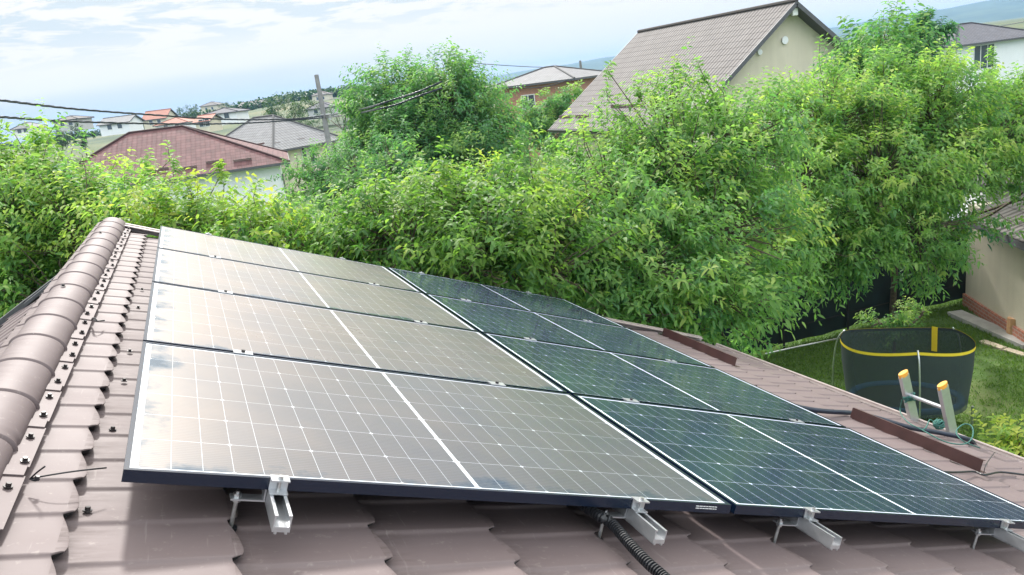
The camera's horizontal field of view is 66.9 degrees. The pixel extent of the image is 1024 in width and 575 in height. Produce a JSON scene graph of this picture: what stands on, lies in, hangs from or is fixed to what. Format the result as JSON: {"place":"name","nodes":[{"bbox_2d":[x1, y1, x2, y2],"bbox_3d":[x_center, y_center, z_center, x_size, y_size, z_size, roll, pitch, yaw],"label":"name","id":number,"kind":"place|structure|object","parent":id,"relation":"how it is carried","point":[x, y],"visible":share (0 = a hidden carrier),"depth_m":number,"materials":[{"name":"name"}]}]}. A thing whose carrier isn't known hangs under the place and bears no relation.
{"place":"outdoors","nodes":[
{"label":"outdoors","id":0,"kind":"place"},
{"bbox_2d":[56,125,289,218],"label":"red roof house","id":1,"kind":"structure","parent":0,"point":[198,149],"depth_m":49.48,"materials":[{"name":"brown tile"}]},
{"bbox_2d":[225,114,340,193],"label":"grey roof house","id":2,"kind":"structure","parent":0,"point":[292,138],"depth_m":62.38,"materials":[{"name":"tile"}]},
{"bbox_2d":[301,148,307,165],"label":"window","id":3,"kind":"structure","parent":2,"relation":"in","point":[303,149],"depth_m":62.05,"materials":[{"name":"white"}]},
{"bbox_2d":[0,0,987,143],"label":"sky","id":4,"kind":"structure","parent":0,"point":[134,56],"materials":[{"name":"white"}]},
{"bbox_2d":[0,17,1023,442],"bbox_3d":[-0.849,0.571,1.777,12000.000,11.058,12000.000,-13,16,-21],"label":"ground","id":5,"kind":"structure","parent":0,"point":[96,143],"depth_m":16.74,"materials":[{"name":"green plant"}]},
{"bbox_2d":[9,122,47,137],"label":"house","id":6,"kind":"structure","parent":5,"relation":"on","point":[19,129],"depth_m":169.90,"materials":[{"name":"white paint"}]},
{"bbox_2d":[39,124,71,165],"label":"broadleaf tree","id":7,"kind":"object","parent":5,"relation":"on","point":[67,138],"visible":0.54,"depth_m":119.30,"materials":[{"name":"green plant"}]},
{"bbox_2d":[50,115,93,131],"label":"house","id":8,"kind":"structure","parent":5,"relation":"on","point":[84,126],"depth_m":160.45,"materials":[{"name":"grey paint"}]},
{"bbox_2d":[68,123,96,155],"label":"broadleaf tree","id":9,"kind":"object","parent":5,"relation":"on","point":[71,133],"visible":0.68,"depth_m":119.56,"materials":[{"name":"green plant"}]},
{"bbox_2d":[0,98,225,317],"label":"cherry tree","id":10,"kind":"object","parent":5,"relation":"on","point":[38,247],"visible":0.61,"depth_m":8.97,"materials":[{"name":"green plant"}]},
{"bbox_2d":[96,114,144,135],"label":"house","id":11,"kind":"structure","parent":5,"relation":"on","point":[110,129],"depth_m":150.03,"materials":[{"name":"white paint"}]},
{"bbox_2d":[142,108,178,129],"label":"house","id":12,"kind":"structure","parent":5,"relation":"on","point":[154,119],"depth_m":190.12,"materials":[{"name":"orange tile"}]},
{"bbox_2d":[153,117,195,127],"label":"house","id":13,"kind":"structure","parent":5,"relation":"on","point":[180,120],"depth_m":165.37,"materials":[{"name":"orange tile"}]},
{"bbox_2d":[175,104,201,118],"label":"broadleaf tree","id":14,"kind":"object","parent":5,"relation":"on","point":[188,109],"visible":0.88,"depth_m":261.58,"materials":[{"name":"green plant"}]},
{"bbox_2d":[64,158,326,251],"bbox_3d":[-2.868,1.626,8.815,2.725,6.128,2.264,6,20,41],"label":"fruit tree","id":15,"kind":"object","parent":5,"relation":"on","point":[197,214],"visible":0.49,"depth_m":8.07,"materials":[{"name":"green plant"}]},
{"bbox_2d":[0,83,401,147],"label":"woods","id":16,"kind":"object","parent":5,"relation":"on","point":[294,96],"visible":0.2,"depth_m":327.45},
{"bbox_2d":[192,113,222,131],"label":"house","id":17,"kind":"structure","parent":5,"relation":"on","point":[211,128],"depth_m":121.02,"materials":[{"name":"beige paint"}]},
{"bbox_2d":[199,101,225,112],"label":"house","id":18,"kind":"structure","parent":5,"relation":"on","point":[212,105],"depth_m":329.58,"materials":[{"name":"grey tile"}]},
{"bbox_2d":[217,102,233,107],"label":"broadleaf tree","id":19,"kind":"object","parent":5,"relation":"on","point":[226,103],"visible":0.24,"depth_m":325.89,"materials":[{"name":"green plant"}]},
{"bbox_2d":[202,107,250,124],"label":"house","id":20,"kind":"structure","parent":5,"relation":"on","point":[232,113],"depth_m":140.04,"materials":[{"name":"white paint"}]},
{"bbox_2d":[223,113,229,118],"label":"window","id":21,"kind":"structure","parent":20,"relation":"in","point":[226,115],"depth_m":139.65,"materials":[{"name":"white glass"}]},
{"bbox_2d":[238,99,265,107],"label":"house","id":22,"kind":"structure","parent":5,"relation":"on","point":[252,102],"depth_m":321.99,"materials":[{"name":"grey tile"}]},
{"bbox_2d":[261,91,319,121],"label":"broadleaf tree","id":23,"kind":"object","parent":5,"relation":"on","point":[278,107],"visible":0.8,"depth_m":128.16,"materials":[{"name":"green plant"}]},
{"bbox_2d":[279,107,329,127],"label":"broadleaf tree","id":24,"kind":"object","parent":5,"relation":"on","point":[300,121],"visible":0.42,"depth_m":109.34,"materials":[{"name":"green plant"}]},
{"bbox_2d":[311,91,332,100],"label":"house","id":25,"kind":"structure","parent":5,"relation":"on","point":[327,95],"depth_m":299.59,"materials":[{"name":"beige paint"}]},
{"bbox_2d":[306,102,338,119],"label":"house","id":26,"kind":"structure","parent":5,"relation":"on","point":[311,111],"depth_m":169.75,"materials":[{"name":"white paint"}]},
{"bbox_2d":[314,75,337,184],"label":"utility pole","id":27,"kind":"object","parent":5,"relation":"on","point":[323,113],"visible":0.53,"depth_m":45.88,"materials":[{"name":"concrete"}]},
{"bbox_2d":[0,99,322,120],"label":"power cable","id":28,"kind":"object","parent":27,"relation":"attached to","point":[35,104],"visible":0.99,"depth_m":31.87,"materials":[{"name":"black rubber"}]},
{"bbox_2d":[0,116,322,124],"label":"power cable","id":29,"kind":"object","parent":27,"relation":"attached to","point":[52,120],"visible":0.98,"depth_m":34.14,"materials":[{"name":"black rubber"}]},
{"bbox_2d":[325,87,441,117],"bbox_3d":[-7.466,-7.816,34.188,1.955,0.843,25.075,-12,16,-19],"label":"power cable","id":30,"kind":"object","parent":27,"relation":"attached to","point":[389,106],"visible":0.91,"depth_m":23.12,"materials":[{"name":"black rubber"}]},
{"bbox_2d":[325,81,441,115],"bbox_3d":[-7.472,-7.967,34.185,1.969,0.915,25.060,-12,16,-19],"label":"power cable","id":31,"kind":"object","parent":27,"relation":"attached to","point":[416,92],"visible":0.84,"depth_m":23.11,"materials":[{"name":"black rubber"}]},
{"bbox_2d":[223,182,437,275],"bbox_3d":[-1.760,1.597,9.110,2.337,5.764,2.660,-13,16,-21],"label":"fruit tree","id":32,"kind":"object","parent":5,"relation":"on","point":[335,240],"visible":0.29,"depth_m":8.15,"materials":[{"name":"green plant"}]},
{"bbox_2d":[314,94,359,129],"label":"broadleaf tree","id":33,"kind":"object","parent":5,"relation":"on","point":[337,119],"visible":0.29,"depth_m":120.04,"materials":[{"name":"green plant"}]},
{"bbox_2d":[270,130,443,260],"bbox_3d":[-2.531,0.036,14.812,3.039,6.035,3.352,-13,16,-21],"label":"round bush","id":34,"kind":"object","parent":5,"relation":"on","point":[323,178],"visible":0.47,"depth_m":14.51,"materials":[{"name":"green plant"}]},
{"bbox_2d":[324,36,547,232],"bbox_3d":[-2.446,-4.401,26.634,7.467,8.482,8.589,-13,16,-21],"label":"walnut tree","id":35,"kind":"object","parent":5,"relation":"on","point":[460,95],"visible":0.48,"depth_m":25.98,"materials":[{"name":"green plant"}]},
{"bbox_2d":[300,126,647,318],"bbox_3d":[0.000,1.310,8.762,3.800,6.068,2.818,-13,16,-21],"label":"cherry tree","id":36,"kind":"object","parent":5,"relation":"on","point":[459,246],"visible":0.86,"depth_m":7.81,"materials":[{"name":"green plant"}]},
{"bbox_2d":[0,205,1023,574],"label":"house","id":37,"kind":"structure","parent":5,"relation":"on","point":[68,373],"depth_m":2.27,"materials":[{"name":"metal"}]},
{"bbox_2d":[29,466,106,481],"bbox_3d":[-1.050,0.437,1.834,0.157,0.054,0.075,10,7,-25],"label":"cable tie","id":38,"kind":"object","parent":37,"relation":"attached to","point":[35,478],"visible":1,"depth_m":1.81,"materials":[{"name":"black plastic"}]},
{"bbox_2d":[91,317,104,321],"bbox_3d":[-1.734,0.130,3.246,0.044,0.034,0.129,-17,18,-34],"label":"cable tie","id":39,"kind":"object","parent":37,"relation":"attached to","point":[95,320],"visible":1,"depth_m":3.21,"materials":[{"name":"black plastic"}]},
{"bbox_2d":[205,232,292,534],"bbox_3d":[-1.492,0.093,3.907,0.136,0.162,4.791,10,7,-25],"label":"mounting rail","id":40,"kind":"object","parent":37,"relation":"attached to","point":[273,497],"visible":0.38,"depth_m":1.86,"materials":[{"name":"metal"}]},
{"bbox_2d":[156,226,421,292],"bbox_3d":[-1.661,-0.202,5.734,1.762,0.030,1.135,10,7,-25],"label":"solar panel","id":41,"kind":"object","parent":40,"relation":"attached to","point":[180,240],"visible":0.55,"depth_m":5.66,"materials":[{"name":"grey"}]},
{"bbox_2d":[142,282,566,392],"bbox_3d":[-0.759,0.238,3.656,1.762,0.030,1.135,10,7,-25],"label":"solar panel","id":42,"kind":"object","parent":40,"relation":"attached to","point":[195,317],"visible":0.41,"depth_m":3.53,"materials":[{"name":"grey"}]},
{"bbox_2d":[121,341,730,513],"bbox_3d":[-0.308,0.458,2.616,1.762,0.030,1.135,10,7,-25],"label":"solar panel","id":43,"kind":"object","parent":40,"relation":"attached to","point":[207,417],"visible":1,"depth_m":2.40,"materials":[{"name":"grey"}]},
{"bbox_2d":[339,257,666,544],"bbox_3d":[-0.547,0.266,4.353,0.136,0.162,4.791,10,7,-25],"label":"mounting rail","id":44,"kind":"object","parent":37,"relation":"attached to","point":[638,518],"visible":0.32,"depth_m":2.30,"materials":[{"name":"metal"}]},
{"bbox_2d":[151,248,476,330],"bbox_3d":[-1.210,0.018,4.695,1.762,0.030,1.135,10,7,-25],"label":"solar panel","id":45,"kind":"object","parent":44,"relation":"attached to","point":[179,268],"visible":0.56,"depth_m":4.60,"materials":[{"name":"grey"}]},
{"bbox_2d":[575,506,669,574],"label":"corrugated conduit","id":46,"kind":"object","parent":37,"relation":"on","point":[643,558],"visible":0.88,"depth_m":2.18,"materials":[{"name":"black plastic"}]},
{"bbox_2d":[419,271,841,549],"bbox_3d":[0.080,0.381,4.650,0.136,0.162,4.791,10,7,-25],"label":"mounting rail","id":47,"kind":"object","parent":37,"relation":"attached to","point":[808,524],"visible":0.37,"depth_m":2.60,"materials":[{"name":"metal"}]},
{"bbox_2d":[662,328,738,366],"bbox_3d":[1.688,0.529,6.971,0.082,0.075,1.051,10,7,-25],"label":"snow guard","id":48,"kind":"object","parent":37,"relation":"on","point":[704,348],"visible":1,"depth_m":6.91,"materials":[{"name":"paint"}]},
{"bbox_2d":[526,291,1023,551],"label":"mounting rail","id":49,"kind":"object","parent":37,"relation":"attached to","point":[1004,533],"visible":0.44,"depth_m":3.05,"materials":[{"name":"metal"}]},
{"bbox_2d":[386,267,626,327],"bbox_3d":[-0.071,0.089,6.486,1.762,0.030,1.135,10,7,-25],"label":"solar panel","id":50,"kind":"object","parent":49,"relation":"attached to","point":[471,291],"visible":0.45,"depth_m":6.42,"materials":[{"name":"blue"}]},
{"bbox_2d":[425,293,714,367],"bbox_3d":[0.379,0.309,5.446,1.762,0.030,1.135,10,7,-25],"label":"solar panel","id":51,"kind":"object","parent":49,"relation":"attached to","point":[494,319],"visible":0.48,"depth_m":5.36,"materials":[{"name":"blue"}]},
{"bbox_2d":[482,332,845,427],"bbox_3d":[0.830,0.529,4.407,1.762,0.030,1.135,10,7,-25],"label":"solar panel","id":52,"kind":"object","parent":49,"relation":"attached to","point":[571,370],"visible":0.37,"depth_m":4.30,"materials":[{"name":"green"}]},
{"bbox_2d":[573,394,1023,528],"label":"solar panel","id":53,"kind":"object","parent":49,"relation":"attached to","point":[747,465],"visible":0.87,"depth_m":3.19,"materials":[{"name":"blue"}]},
{"bbox_2d":[797,404,976,444],"bbox_3d":[2.457,0.925,5.275,1.870,0.131,0.356,10,7,-25],"label":"black pipe","id":54,"kind":"object","parent":37,"relation":"on","point":[909,427],"visible":0.56,"depth_m":5.34,"materials":[{"name":"black plastic"}]},
{"bbox_2d":[850,408,985,472],"bbox_3d":[2.556,0.961,4.939,0.058,0.114,0.919,-14,16,-24],"label":"snow guard","id":55,"kind":"object","parent":37,"relation":"on","point":[968,460],"visible":0.96,"depth_m":4.88,"materials":[{"name":"paint"}]},
{"bbox_2d":[945,470,1023,475],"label":"thin cable","id":56,"kind":"object","parent":37,"relation":"on","point":[987,474],"visible":0.87,"depth_m":4.43,"materials":[{"name":"black plastic"}]},
{"bbox_2d":[485,65,602,156],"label":"brick house","id":57,"kind":"structure","parent":5,"relation":"on","point":[546,75],"depth_m":64.28,"materials":[{"name":"brown brick"}]},
{"bbox_2d":[521,94,535,108],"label":"window","id":58,"kind":"structure","parent":57,"relation":"in","point":[530,96],"depth_m":64.42,"materials":[{"name":"white"}]},
{"bbox_2d":[524,80,565,87],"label":"power cable","id":59,"kind":"object","parent":57,"relation":"attached to","point":[544,86],"visible":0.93,"depth_m":60.96,"materials":[{"name":"black rubber"}]},
{"bbox_2d":[510,79,583,177],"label":"shrub","id":60,"kind":"object","parent":5,"relation":"on","point":[552,112],"visible":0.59,"depth_m":42.35,"materials":[{"name":"green plant"}]},
{"bbox_2d":[485,36,841,359],"bbox_3d":[2.113,0.340,9.954,5.560,6.823,4.321,-13,16,-21],"label":"cherry tree","id":61,"kind":"object","parent":5,"relation":"on","point":[690,295],"visible":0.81,"depth_m":8.99,"materials":[{"name":"green plant"}]},
{"bbox_2d":[547,0,866,237],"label":"gabled house","id":62,"kind":"structure","parent":5,"relation":"on","point":[738,45],"depth_m":29.04,"materials":[{"name":"brown tile"}]},
{"bbox_2d":[765,337,840,353],"bbox_3d":[6.151,1.218,16.195,1.805,0.089,0.083,-9,15,-7],"label":"rail","id":63,"kind":"object","parent":5,"relation":"on","point":[803,345],"visible":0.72,"depth_m":16.15,"materials":[{"name":"metal"}]},
{"bbox_2d":[643,220,966,353],"bbox_3d":[6.706,0.195,17.208,9.020,2.060,0.165,-12,15,-17],"label":"garden fence","id":64,"kind":"object","parent":5,"relation":"on","point":[877,297],"visible":0.23,"depth_m":17.68,"materials":[{"name":"fabric"}]},
{"bbox_2d":[718,36,1023,357],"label":"cherry tree","id":65,"kind":"object","parent":5,"relation":"on","point":[893,131],"visible":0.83,"depth_m":13.18,"materials":[{"name":"green plant"}]},
{"bbox_2d":[806,0,968,211],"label":"plum tree","id":66,"kind":"object","parent":5,"relation":"on","point":[892,37],"visible":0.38,"depth_m":19.71,"materials":[{"name":"green plant"}]},
{"bbox_2d":[752,299,1023,454],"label":"grass","id":67,"kind":"structure","parent":5,"relation":"on","point":[936,307],"depth_m":15.84,"materials":[{"name":"green plant"}]},
{"bbox_2d":[853,296,931,327],"bbox_3d":[7.909,0.851,15.823,1.902,1.431,1.254,-13,16,-21],"label":"hedge plant","id":68,"kind":"object","parent":5,"relation":"on","point":[896,321],"visible":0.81,"depth_m":15.59,"materials":[{"name":"green plant"}]},
{"bbox_2d":[832,326,975,430],"bbox_3d":[6.697,1.550,13.049,1.993,1.588,1.628,-8,15,-2],"label":"trampoline","id":69,"kind":"object","parent":5,"relation":"on","point":[876,362],"visible":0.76,"depth_m":12.67,"materials":[{"name":"grey fabric"}]},
{"bbox_2d":[898,369,957,433],"bbox_3d":[3.735,2.453,6.369,1.168,4.010,0.374,-13,16,-21],"label":"ladder","id":70,"kind":"object","parent":5,"relation":"on","point":[945,405],"visible":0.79,"depth_m":5.66,"materials":[{"name":"metal"}]},
{"bbox_2d":[899,392,979,447],"bbox_3d":[2.839,0.948,5.400,0.362,0.338,1.180,-5,15,7],"label":"rope","id":71,"kind":"object","parent":70,"relation":"attached to","point":[938,424],"visible":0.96,"depth_m":5.09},
{"bbox_2d":[890,5,965,94],"bbox_3d":[17.035,-7.917,32.621,3.184,7.446,2.845,-13,16,-21],"label":"conifer","id":72,"kind":"object","parent":5,"relation":"on","point":[952,26],"visible":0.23,"depth_m":31.49,"materials":[{"name":"green plant"}]},
{"bbox_2d":[901,22,1023,92],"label":"white house","id":73,"kind":"structure","parent":5,"relation":"on","point":[1008,42],"depth_m":75.52,"materials":[{"name":"white paint"}]},
{"bbox_2d":[973,43,994,69],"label":"window","id":74,"kind":"structure","parent":73,"relation":"in","point":[980,51],"depth_m":74.95,"materials":[{"name":"white glass"}]},
{"bbox_2d":[946,143,1023,214],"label":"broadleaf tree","id":75,"kind":"object","parent":5,"relation":"on","point":[991,197],"visible":0.02,"depth_m":18.31,"materials":[{"name":"brown"}]},
{"bbox_2d":[947,310,1023,349],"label":"kerb","id":76,"kind":"structure","parent":5,"relation":"on","point":[981,324],"depth_m":16.81,"materials":[{"name":"grey concrete"}]},
{"bbox_2d":[962,191,1023,341],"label":"shed","id":77,"kind":"structure","parent":5,"relation":"on","point":[994,293],"depth_m":16.52,"materials":[{"name":"beige paint"}]},
{"bbox_2d":[979,340,1006,349],"bbox_3d":[9.891,1.181,15.930,0.160,0.050,0.547,-11,15,-13],"label":"plank","id":78,"kind":"object","parent":5,"relation":"on","point":[998,346],"visible":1,"depth_m":15.87,"materials":[{"name":"beige wood"}]},
{"bbox_2d":[970,409,1023,456],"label":"garden shrub","id":79,"kind":"object","parent":5,"relation":"on","point":[1013,443],"visible":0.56,"depth_m":7.23,"materials":[{"name":"green plant"}]},
{"bbox_2d":[1006,316,1015,334],"bbox_3d":[10.546,0.840,16.179,0.377,0.444,0.377,-13,16,-21],"label":"log","id":80,"kind":"object","parent":5,"relation":"on","point":[1011,321],"visible":0.41,"depth_m":16.14,"materials":[{"name":"brown wood"}]},
{"bbox_2d":[1003,348,1023,356],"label":"plank","id":81,"kind":"object","parent":5,"relation":"on","point":[1014,351],"visible":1,"depth_m":15.43,"materials":[{"name":"beige wood"}]},
{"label":"utility pole","id":82,"kind":"object","parent":5,"relation":"on","visible":0},
{"bbox_2d":[453,61,541,67],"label":"power cable","id":83,"kind":"object","parent":82,"relation":"attached to","point":[502,65],"visible":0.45,"depth_m":68.49,"materials":[{"name":"black rubber"}]},
{"bbox_2d":[20,0,1023,142],"bbox_3d":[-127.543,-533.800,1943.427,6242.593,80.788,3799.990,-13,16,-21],"label":"hills","id":84,"kind":"structure","parent":0,"point":[987,11],"depth_m":2229.23,"materials":[{"name":"green plant"}]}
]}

